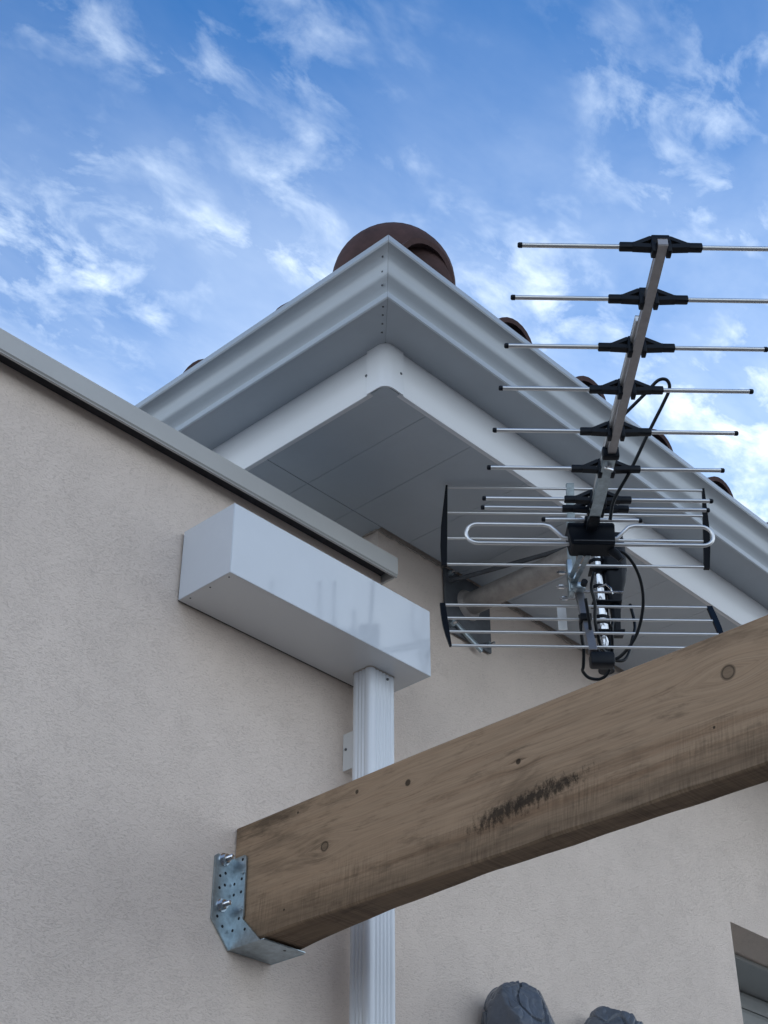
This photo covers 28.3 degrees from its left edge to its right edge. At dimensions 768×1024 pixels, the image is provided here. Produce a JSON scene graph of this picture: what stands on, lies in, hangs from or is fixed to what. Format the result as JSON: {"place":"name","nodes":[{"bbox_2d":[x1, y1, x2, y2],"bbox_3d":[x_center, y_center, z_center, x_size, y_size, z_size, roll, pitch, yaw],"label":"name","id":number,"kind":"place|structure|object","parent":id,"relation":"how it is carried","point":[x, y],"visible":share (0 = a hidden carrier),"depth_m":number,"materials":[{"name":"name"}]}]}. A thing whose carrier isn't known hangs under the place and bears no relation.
{"place":"outdoors","nodes":[
{"label":"outdoors","id":0,"kind":"place"},
{"bbox_2d":[0,0,767,521],"label":"sky","id":1,"kind":"structure","parent":0,"point":[174,174],"materials":[{"name":"blue"}]},
{"bbox_3d":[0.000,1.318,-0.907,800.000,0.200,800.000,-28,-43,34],"label":"ground","id":2,"kind":"structure","parent":0,"visible":0},
{"bbox_2d":[0,328,397,1023],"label":"rendered wall","id":3,"kind":"structure","parent":2,"relation":"on","point":[160,744],"depth_m":2.73,"materials":[{"name":"beige paint"}]},
{"bbox_2d":[210,853,304,964],"bbox_3d":[-0.205,0.699,2.712,0.090,0.171,0.189,-28,-43,34],"label":"joist hanger","id":4,"kind":"object","parent":3,"relation":"attached to","point":[237,934],"visible":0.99,"depth_m":2.68,"materials":[{"name":"metal"}]},
{"bbox_2d":[236,615,767,949],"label":"timber beam","id":5,"kind":"structure","parent":4,"relation":"on","point":[682,728],"depth_m":2.35,"materials":[{"name":"brown wood"}]},
{"bbox_2d":[178,503,430,691],"bbox_3d":[-0.149,0.192,3.080,0.152,0.157,0.558,-28,-43,34],"label":"collector box","id":6,"kind":"object","parent":3,"relation":"attached to","point":[251,574],"visible":0.94,"depth_m":2.99,"materials":[{"name":"white paint"}]},
{"bbox_2d":[343,666,394,1023],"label":"downpipe","id":7,"kind":"object","parent":3,"relation":"attached to","point":[368,744],"visible":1,"depth_m":2.86,"materials":[{"name":"metal"}]},
{"bbox_2d":[135,222,767,1023],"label":"house","id":8,"kind":"structure","parent":2,"relation":"on","point":[357,392],"depth_m":3.49,"materials":[{"name":"paint"}]},
{"bbox_2d":[481,981,554,1023],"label":"wrapped lamp","id":9,"kind":"object","parent":8,"relation":"attached to","point":[515,1002],"visible":1,"depth_m":3.11,"materials":[{"name":"grey plastic"}]},
{"bbox_2d":[443,546,624,674],"bbox_3d":[0.358,0.247,3.543,0.433,0.390,0.170,-28,-43,34],"label":"mast bracket","id":10,"kind":"object","parent":8,"relation":"attached to","point":[457,589],"visible":0.68,"depth_m":3.64,"materials":[{"name":"metal"}]},
{"bbox_2d":[440,235,767,668],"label":"tv antenna","id":11,"kind":"object","parent":10,"relation":"attached to","point":[588,535],"visible":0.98,"depth_m":3.13,"materials":[{"name":"metal"}]},
{"bbox_2d":[578,614,613,680],"bbox_3d":[0.461,0.293,3.299,0.075,0.120,0.089,-2,-35,3],"label":"coaxial cable","id":12,"kind":"object","parent":11,"relation":"hanging from","point":[583,658],"visible":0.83,"depth_m":3.29,"materials":[{"name":"black plastic"}]},
{"bbox_2d":[590,572,613,651],"bbox_3d":[0.476,0.231,3.315,0.020,0.164,0.132,-15,-37,20],"label":"coaxial cable","id":13,"kind":"object","parent":11,"relation":"attached to","point":[595,610],"visible":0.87,"depth_m":3.28,"materials":[{"name":"black plastic"}]},
{"bbox_2d":[584,550,644,660],"bbox_3d":[0.494,0.201,3.252,0.135,0.196,0.116,-28,-43,34],"label":"coaxial cable","id":14,"kind":"object","parent":11,"relation":"attached to","point":[632,562],"visible":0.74,"depth_m":3.25,"materials":[{"name":"black plastic"}]},
{"bbox_2d":[608,377,670,519],"bbox_3d":[0.492,-0.133,3.039,0.062,0.238,0.201,25,-42,-31],"label":"coaxial cable","id":15,"kind":"object","parent":11,"relation":"attached to","point":[641,397],"visible":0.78,"depth_m":3.05,"materials":[{"name":"black plastic"}]},
{"bbox_2d":[602,532,626,628],"bbox_3d":[0.529,0.167,3.475,0.057,0.265,0.050,0,-35,0],"label":"antenna amplifier","id":16,"kind":"object","parent":10,"relation":"attached to","point":[615,580],"visible":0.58,"depth_m":3.46,"materials":[{"name":"black plastic"}]},
{"bbox_2d":[615,604,636,662],"bbox_3d":[0.538,0.266,3.398,0.023,0.186,0.095,-28,-43,34],"label":"coaxial cable","id":17,"kind":"object","parent":16,"relation":"attached to","point":[625,658],"visible":0.65,"depth_m":3.40,"materials":[{"name":"black plastic"}]},
{"bbox_2d":[584,1006,642,1023],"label":"wrapped lamp","id":18,"kind":"object","parent":8,"relation":"attached to","point":[603,1015],"visible":1,"depth_m":3.36,"materials":[{"name":"grey plastic"}]},
{"bbox_2d":[734,953,767,1023],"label":"window","id":19,"kind":"structure","parent":8,"relation":"in","point":[752,977],"depth_m":4.49,"materials":[{"name":"black"}]}
]}

